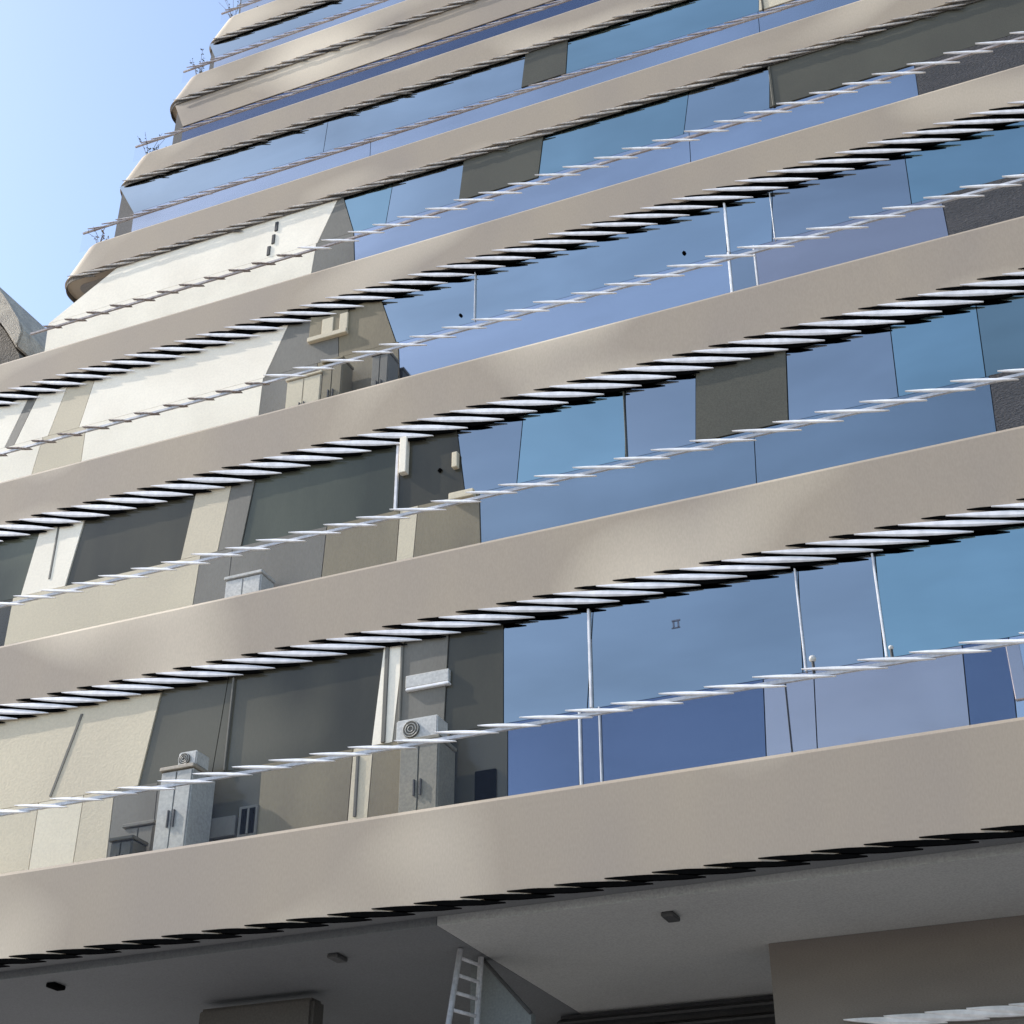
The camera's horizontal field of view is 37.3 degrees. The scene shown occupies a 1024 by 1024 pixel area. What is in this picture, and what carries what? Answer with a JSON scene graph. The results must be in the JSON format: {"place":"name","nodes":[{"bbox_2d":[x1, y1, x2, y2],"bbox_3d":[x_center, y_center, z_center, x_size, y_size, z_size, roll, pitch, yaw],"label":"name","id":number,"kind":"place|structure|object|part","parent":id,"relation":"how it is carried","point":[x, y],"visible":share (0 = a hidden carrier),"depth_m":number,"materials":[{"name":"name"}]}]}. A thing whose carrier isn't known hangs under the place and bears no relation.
{"place":"outdoors","nodes":[
{"label":"outdoors","id":0,"kind":"place"},
{"bbox_2d":[0,288,46,363],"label":"neighbouring building","id":1,"kind":"structure","parent":0,"point":[19,324],"depth_m":79.58,"materials":[{"name":"concrete"}]},
{"bbox_2d":[0,0,239,327],"label":"sky","id":2,"kind":"structure","parent":0,"point":[81,81],"materials":[{"name":"blue"}]},
{"label":"ground","id":3,"kind":"structure","parent":0,"visible":0},
{"bbox_2d":[446,948,483,1023],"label":"steel ladder","id":4,"kind":"object","parent":3,"relation":"on","point":[455,992],"visible":1,"depth_m":15.88,"materials":[{"name":"grey metal"}]},
{"bbox_2d":[0,0,1023,1023],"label":"terraced apartment building","id":5,"kind":"structure","parent":3,"relation":"on","point":[639,483],"depth_m":19.17,"materials":[{"name":"concrete"}]},
{"bbox_2d":[0,533,38,601],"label":"window","id":6,"kind":"structure","parent":5,"relation":"in","point":[16,555],"depth_m":23.47,"materials":[{"name":"grey glass"}]},
{"bbox_2d":[88,226,108,242],"bbox_3d":[-8.392,-5.522,30.774,0.390,0.472,0.409,24,-39,-34],"label":"potted plant","id":7,"kind":"object","parent":5,"relation":"on","point":[97,237],"visible":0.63,"depth_m":30.84,"materials":[{"name":"plant"}]},
{"bbox_2d":[109,834,148,856],"bbox_3d":[-4.498,4.086,17.663,0.341,0.548,0.325,-12,-34,20],"label":"cabinet","id":8,"kind":"object","parent":5,"relation":"on","point":[126,844],"visible":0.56,"depth_m":17.65,"materials":[{"name":"metal"}]},
{"bbox_3d":[-4.622,4.042,17.572,0.132,0.427,0.042,-12,-34,20],"label":"door","id":9,"kind":"part","parent":8,"relation":"part of","materials":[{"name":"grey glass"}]},
{"bbox_3d":[-4.485,4.012,17.522,0.132,0.427,0.042,-12,-34,20],"label":"door","id":10,"kind":"part","parent":8,"relation":"part of","materials":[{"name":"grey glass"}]},
{"bbox_2d":[66,493,195,585],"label":"window","id":11,"kind":"structure","parent":5,"relation":"in","point":[114,544],"depth_m":22.71,"materials":[{"name":"grey glass"}]},
{"bbox_2d":[122,819,155,851],"bbox_3d":[-4.403,4.132,18.021,0.463,0.842,0.325,-12,-34,20],"label":"cabinet","id":12,"kind":"object","parent":5,"relation":"on","point":[144,830],"visible":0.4,"depth_m":18.05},
{"bbox_3d":[-4.555,4.094,17.940,0.194,0.722,0.042,-12,-34,20],"label":"door","id":13,"kind":"part","parent":12,"relation":"part of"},
{"bbox_3d":[-4.362,4.051,17.869,0.194,0.722,0.042,-12,-34,20],"label":"door","id":14,"kind":"part","parent":12,"relation":"part of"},
{"bbox_2d":[139,134,166,153],"bbox_3d":[-8.009,-8.085,33.683,0.529,0.717,0.646,-12,-34,20],"label":"potted plant","id":15,"kind":"object","parent":5,"relation":"on","point":[148,149],"visible":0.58,"depth_m":33.75,"materials":[{"name":"green plant"}]},
{"bbox_2d":[152,762,215,850],"bbox_3d":[-3.889,3.727,17.884,0.479,1.391,0.525,-12,-34,20],"label":"cabinet","id":16,"kind":"object","parent":5,"relation":"on","point":[184,814],"visible":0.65,"depth_m":17.83,"materials":[{"name":"grey metal"}]},
{"bbox_3d":[-4.083,3.642,17.725,0.202,1.271,0.042,-12,-34,20],"label":"door","id":17,"kind":"part","parent":16,"relation":"part of","materials":[{"name":"grey paint"}]},
{"bbox_3d":[-3.883,3.597,17.652,0.202,1.271,0.042,-12,-34,20],"label":"door","id":18,"kind":"part","parent":16,"relation":"part of","materials":[{"name":"grey paint"}]},
{"bbox_2d":[178,750,208,770],"bbox_3d":[-3.848,3.028,18.285,0.261,0.218,0.311,-12,-34,20],"label":"air conditioner","id":19,"kind":"object","parent":16,"relation":"on","point":[197,757],"visible":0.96,"depth_m":18.20,"materials":[{"name":"white metal"}]},
{"bbox_2d":[139,676,228,785],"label":"window","id":20,"kind":"structure","parent":5,"relation":"in","point":[188,719],"depth_m":19.04,"materials":[{"name":"grey glass"}]},
{"bbox_2d":[189,49,206,74],"bbox_3d":[-7.612,-10.617,36.619,0.382,0.873,0.833,25,-39,-35],"label":"potted plant","id":21,"kind":"object","parent":5,"relation":"on","point":[200,64],"visible":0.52,"depth_m":36.55,"materials":[{"name":"green plant"}]},
{"bbox_2d":[120,119,328,212],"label":"window","id":22,"kind":"structure","parent":5,"relation":"in","point":[294,145],"depth_m":32.02,"materials":[{"name":"blue glass"}]},
{"bbox_2d":[218,479,255,550],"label":"window","id":23,"kind":"structure","parent":5,"relation":"in","point":[240,499],"depth_m":22.07,"materials":[{"name":"grey glass"}]},
{"bbox_2d":[226,0,257,17],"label":"potted plant","id":24,"kind":"object","parent":5,"relation":"on","point":[231,15],"visible":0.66,"depth_m":39.32,"materials":[{"name":"green plant"}]},
{"bbox_2d":[237,804,258,837],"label":"window","id":25,"kind":"structure","parent":5,"relation":"in","point":[248,815],"depth_m":17.90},
{"bbox_2d":[224,569,274,597],"bbox_3d":[-3.638,1.331,20.802,0.608,0.946,0.375,-12,-34,20],"label":"cabinet","id":26,"kind":"object","parent":5,"relation":"on","point":[249,582],"visible":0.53,"depth_m":20.84,"materials":[{"name":"white metal"}]},
{"bbox_3d":[-3.833,1.288,20.714,0.266,0.826,0.042,-12,-34,20],"label":"door","id":27,"kind":"part","parent":26,"relation":"part of","materials":[{"name":"white paint"}]},
{"bbox_3d":[-3.574,1.231,20.619,0.266,0.826,0.042,-12,-34,20],"label":"door","id":28,"kind":"part","parent":26,"relation":"part of","materials":[{"name":"white paint"}]},
{"bbox_2d":[131,137,370,231],"bbox_3d":[-5.459,-6.114,31.077,5.747,2.030,0.060,-12,-34,20],"label":"window","id":29,"kind":"structure","parent":5,"relation":"in","point":[360,152],"depth_m":31.37,"materials":[{"name":"blue glass"}]},
{"bbox_2d":[240,0,274,12],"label":"window","id":30,"kind":"structure","parent":5,"relation":"in","point":[262,2],"depth_m":40.83,"materials":[{"name":"blue glass"}]},
{"bbox_2d":[210,0,373,56],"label":"window","id":31,"kind":"structure","parent":5,"relation":"in","point":[331,8],"depth_m":37.78,"materials":[{"name":"blue glass"}]},
{"bbox_2d":[213,648,383,771],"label":"window","id":32,"kind":"structure","parent":5,"relation":"in","point":[321,706],"depth_m":18.45,"materials":[{"name":"grey glass"}]},
{"bbox_2d":[285,370,322,407],"bbox_3d":[-3.229,-1.524,23.826,0.658,1.348,0.375,-12,-34,20],"label":"cabinet","id":33,"kind":"object","parent":5,"relation":"on","point":[301,390],"visible":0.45,"depth_m":23.89,"materials":[{"name":"beige metal"}]},
{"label":"door","id":34,"kind":"part","parent":33,"relation":"part of","materials":[{"name":"beige metal"}]},
{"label":"door","id":35,"kind":"part","parent":33,"relation":"part of","materials":[{"name":"beige metal"}]},
{"bbox_2d":[214,0,405,67],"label":"window","id":36,"kind":"structure","parent":5,"relation":"in","point":[391,2],"depth_m":37.30,"materials":[{"name":"blue glass"}]},
{"bbox_2d":[242,445,395,545],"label":"window","id":37,"kind":"structure","parent":5,"relation":"in","point":[346,489],"depth_m":21.62,"materials":[{"name":"grey glass"}]},
{"bbox_2d":[309,310,348,336],"bbox_3d":[-3.004,-3.082,24.971,0.709,0.508,0.070,-12,-34,20],"label":"air conditioner","id":38,"kind":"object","parent":5,"relation":"in","point":[316,322],"depth_m":24.99,"materials":[{"name":"beige metal"}]},
{"bbox_2d":[321,355,353,398],"bbox_3d":[-2.764,-1.699,23.700,0.388,1.516,0.375,-12,-34,20],"label":"cabinet","id":39,"kind":"object","parent":5,"relation":"on","point":[337,380],"visible":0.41,"depth_m":23.78,"materials":[{"name":"beige metal"}]},
{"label":"door","id":40,"kind":"part","parent":39,"relation":"part of","materials":[{"name":"beige metal"}]},
{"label":"door","id":41,"kind":"part","parent":39,"relation":"part of","materials":[{"name":"beige metal"}]},
{"bbox_2d":[344,182,392,230],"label":"window","id":42,"kind":"structure","parent":5,"relation":"in","point":[366,208],"depth_m":27.81,"materials":[{"name":"blue glass"}]},
{"bbox_2d":[371,351,399,385],"bbox_3d":[-1.986,-1.823,23.388,0.329,1.402,0.375,-12,-34,20],"label":"cabinet","id":43,"kind":"object","parent":5,"relation":"on","point":[384,367],"visible":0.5,"depth_m":23.49,"materials":[{"name":"grey metal"}]},
{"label":"door","id":44,"kind":"part","parent":43,"relation":"part of","materials":[{"name":"grey metal"}]},
{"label":"door","id":45,"kind":"part","parent":43,"relation":"part of","materials":[{"name":"grey metal"}]},
{"bbox_2d":[181,0,599,141],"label":"window","id":46,"kind":"structure","parent":5,"relation":"in","point":[573,4],"depth_m":33.43,"materials":[{"name":"blue glass"}]},
{"bbox_2d":[393,634,449,741],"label":"window","id":47,"kind":"structure","parent":5,"relation":"in","point":[426,655],"depth_m":17.95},
{"bbox_2d":[324,54,524,151],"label":"window","id":48,"kind":"structure","parent":5,"relation":"in","point":[506,76],"depth_m":30.45,"materials":[{"name":"blue glass"}]},
{"bbox_2d":[386,160,463,222],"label":"window","id":49,"kind":"structure","parent":5,"relation":"in","point":[435,188],"depth_m":27.41,"materials":[{"name":"blue glass"}]},
{"bbox_2d":[398,734,456,812],"bbox_3d":[-0.954,3.153,16.801,0.516,1.245,0.475,-12,-34,20],"label":"cabinet","id":50,"kind":"object","parent":5,"relation":"on","point":[427,776],"visible":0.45,"depth_m":16.75,"materials":[{"name":"grey metal"}]},
{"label":"door","id":51,"kind":"part","parent":50,"relation":"part of","materials":[{"name":"grey metal"}]},
{"bbox_2d":[396,715,447,742],"bbox_3d":[-1.030,2.513,17.226,0.524,0.290,0.311,-12,-34,20],"label":"air conditioner","id":52,"kind":"object","parent":50,"relation":"on","point":[419,727],"visible":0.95,"depth_m":17.13,"materials":[{"name":"white metal"}]},
{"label":"door","id":53,"kind":"part","parent":50,"relation":"part of","materials":[{"name":"grey metal"}]},
{"bbox_2d":[397,429,464,507],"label":"window","id":54,"kind":"structure","parent":5,"relation":"in","point":[423,484],"depth_m":21.03,"materials":[{"name":"grey glass"}]},
{"bbox_2d":[445,624,503,730],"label":"window","id":55,"kind":"structure","parent":5,"relation":"in","point":[475,694],"depth_m":17.66,"materials":[{"name":"grey glass"}]},
{"bbox_2d":[451,727,507,803],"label":"wall","id":56,"kind":"structure","parent":5,"relation":"in","point":[488,751],"depth_m":17.10,"materials":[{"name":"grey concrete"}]},
{"bbox_2d":[474,768,496,800],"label":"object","id":57,"kind":"structure","parent":5,"relation":"in","point":[485,780],"depth_m":16.90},
{"bbox_2d":[458,413,523,490],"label":"window","id":58,"kind":"structure","parent":5,"relation":"in","point":[490,453],"depth_m":20.76,"materials":[{"name":"blue glass"}]},
{"bbox_2d":[459,136,543,198],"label":"window","id":59,"kind":"structure","parent":5,"relation":"in","point":[491,171],"depth_m":26.88,"materials":[{"name":"grey glass"}]},
{"bbox_2d":[354,133,690,259],"bbox_3d":[0.061,-4.864,26.074,6.351,1.996,0.060,-12,-34,20],"label":"window","id":60,"kind":"structure","parent":5,"relation":"in","point":[653,161],"depth_m":26.30,"materials":[{"name":"blue glass"}]},
{"bbox_2d":[508,712,579,795],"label":"window","id":61,"kind":"structure","parent":5,"relation":"in","point":[544,757],"depth_m":16.81,"materials":[{"name":"blue glass"}]},
{"bbox_2d":[522,40,567,87],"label":"window","id":62,"kind":"structure","parent":5,"relation":"in","point":[549,62],"depth_m":29.56,"materials":[{"name":"grey glass"}]},
{"bbox_2d":[504,608,593,722],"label":"window","id":63,"kind":"structure","parent":5,"relation":"in","point":[546,666],"depth_m":17.37,"materials":[{"name":"blue glass"}]},
{"bbox_2d":[382,203,726,342],"bbox_3d":[0.539,-3.654,23.609,5.812,1.040,0.060,-12,-34,20],"label":"window","id":64,"kind":"structure","parent":5,"relation":"in","point":[649,249],"depth_m":23.49,"materials":[{"name":"blue glass"}]},
{"bbox_2d":[399,257,730,377],"bbox_3d":[0.705,-2.450,22.794,5.422,1.853,0.060,-12,-34,20],"label":"window","id":65,"kind":"structure","parent":5,"relation":"in","point":[705,282],"depth_m":22.98,"materials":[{"name":"blue glass"}]},
{"bbox_2d":[370,12,759,155],"bbox_3d":[0.854,-7.512,28.780,8.006,2.030,0.060,-12,-34,20],"label":"window","id":66,"kind":"structure","parent":5,"relation":"in","point":[752,27],"depth_m":29.02,"materials":[{"name":"blue glass"}]},
{"bbox_2d":[517,388,625,482],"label":"window","id":67,"kind":"structure","parent":5,"relation":"in","point":[591,432],"depth_m":20.34,"materials":[{"name":"blue glass"}]},
{"bbox_2d":[539,91,688,176],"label":"window","id":68,"kind":"structure","parent":5,"relation":"in","point":[665,118],"depth_m":26.20,"materials":[{"name":"blue glass"}]},
{"bbox_2d":[480,432,756,542],"bbox_3d":[1.325,0.080,19.455,3.794,1.678,0.060,-12,-34,20],"label":"window","id":69,"kind":"structure","parent":5,"relation":"in","point":[730,465],"depth_m":19.61,"materials":[{"name":"blue glass"}]},
{"bbox_2d":[626,370,695,456],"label":"window","id":70,"kind":"structure","parent":5,"relation":"in","point":[660,415],"depth_m":19.92,"materials":[{"name":"blue glass"}]},
{"bbox_2d":[566,0,758,73],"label":"window","id":71,"kind":"structure","parent":5,"relation":"in","point":[686,17],"depth_m":28.86,"materials":[{"name":"blue glass"}]},
{"bbox_2d":[581,680,766,783],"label":"window","id":72,"kind":"structure","parent":5,"relation":"in","point":[717,729],"depth_m":16.30,"materials":[{"name":"blue glass"}]},
{"bbox_2d":[588,567,803,707],"bbox_3d":[2.005,1.397,16.825,2.500,1.303,0.060,-12,-34,20],"label":"window","id":73,"kind":"structure","parent":5,"relation":"in","point":[737,630],"depth_m":16.77,"materials":[{"name":"blue glass"}]},
{"bbox_2d":[684,66,769,133],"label":"window","id":74,"kind":"structure","parent":5,"relation":"in","point":[727,99],"depth_m":25.52,"materials":[{"name":"blue glass"}]},
{"bbox_2d":[696,348,788,442],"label":"window","id":75,"kind":"structure","parent":5,"relation":"in","point":[753,393],"depth_m":19.53,"materials":[{"name":"grey glass"}]},
{"bbox_2d":[730,248,756,291],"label":"window","id":76,"kind":"structure","parent":5,"relation":"in","point":[743,268],"depth_m":22.06,"materials":[{"name":"blue glass"}]},
{"bbox_2d":[725,192,772,252],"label":"window","id":77,"kind":"structure","parent":5,"relation":"in","point":[749,220],"depth_m":22.48,"materials":[{"name":"blue glass"}]},
{"bbox_2d":[764,671,817,755],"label":"window","id":78,"kind":"structure","parent":5,"relation":"in","point":[801,701],"depth_m":15.87,"materials":[{"name":"blue glass"}]},
{"bbox_2d":[689,65,917,161],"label":"window","id":79,"kind":"structure","parent":5,"relation":"in","point":[903,87],"depth_m":24.65,"materials":[{"name":"blue glass"}]},
{"bbox_2d":[758,0,859,31],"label":"window","id":80,"kind":"structure","parent":5,"relation":"in","point":[814,7],"depth_m":27.53,"materials":[{"name":"blue glass"}]},
{"bbox_2d":[809,655,815,673],"bbox_3d":[2.938,1.494,14.793,0.072,0.210,0.072,-12,-34,20],"label":"globe lamp","id":81,"kind":"object","parent":5,"relation":"on","point":[812,659],"visible":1,"depth_m":14.80,"materials":[{"name":"white glass"}]},
{"bbox_2d":[798,551,883,672],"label":"window","id":82,"kind":"structure","parent":5,"relation":"in","point":[840,617],"depth_m":16.23,"materials":[{"name":"blue glass"}]},
{"bbox_2d":[787,324,897,419],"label":"window","id":83,"kind":"structure","parent":5,"relation":"in","point":[837,373],"depth_m":19.13,"materials":[{"name":"blue glass"}]},
{"bbox_2d":[773,154,911,240],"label":"window","id":84,"kind":"structure","parent":5,"relation":"in","point":[829,200],"depth_m":22.03,"materials":[{"name":"blue glass"}]},
{"bbox_2d":[755,199,947,284],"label":"window","id":85,"kind":"structure","parent":5,"relation":"in","point":[922,225],"depth_m":21.53,"materials":[{"name":"blue glass"}]},
{"bbox_2d":[754,377,995,482],"bbox_3d":[4.385,-0.598,18.342,2.963,1.678,0.060,-12,-34,20],"label":"window","id":86,"kind":"structure","parent":5,"relation":"in","point":[954,416],"depth_m":18.50,"materials":[{"name":"blue glass"}]},
{"bbox_2d":[888,645,893,656],"bbox_3d":[3.638,1.355,14.528,0.050,0.173,0.050,-12,-34,20],"label":"globe lamp","id":87,"kind":"object","parent":5,"relation":"on","point":[890,647],"visible":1,"depth_m":14.53,"materials":[{"name":"white glass"}]},
{"bbox_2d":[815,646,969,747],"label":"window","id":88,"kind":"structure","parent":5,"relation":"in","point":[926,695],"depth_m":15.52,"materials":[{"name":"blue glass"}]},
{"bbox_2d":[890,303,985,396],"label":"window","id":89,"kind":"structure","parent":5,"relation":"in","point":[935,350],"depth_m":18.73,"materials":[{"name":"blue glass"}]},
{"bbox_2d":[875,523,1023,656],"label":"window","id":90,"kind":"structure","parent":5,"relation":"in","point":[943,593],"depth_m":15.84,"materials":[{"name":"blue glass"}]},
{"bbox_2d":[905,117,1023,203],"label":"window","id":91,"kind":"structure","parent":5,"relation":"in","point":[986,156],"depth_m":21.43,"materials":[{"name":"blue glass"}]},
{"bbox_2d":[963,638,1016,724],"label":"window","id":92,"kind":"structure","parent":5,"relation":"in","point":[990,691],"depth_m":15.19,"materials":[{"name":"blue glass"}]},
{"bbox_2d":[976,292,1023,377],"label":"window","id":93,"kind":"structure","parent":5,"relation":"in","point":[1001,321],"depth_m":18.48,"materials":[{"name":"blue glass"}]},
{"bbox_2d":[1006,644,1023,700],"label":"window frame","id":94,"kind":"structure","parent":5,"relation":"in","point":[1014,655],"depth_m":15.13,"materials":[{"name":"metal"}]},
{"bbox_2d":[1009,635,1023,717],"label":"window","id":95,"kind":"structure","parent":5,"relation":"in","point":[1019,704],"depth_m":14.99,"materials":[{"name":"blue glass"}]}
]}

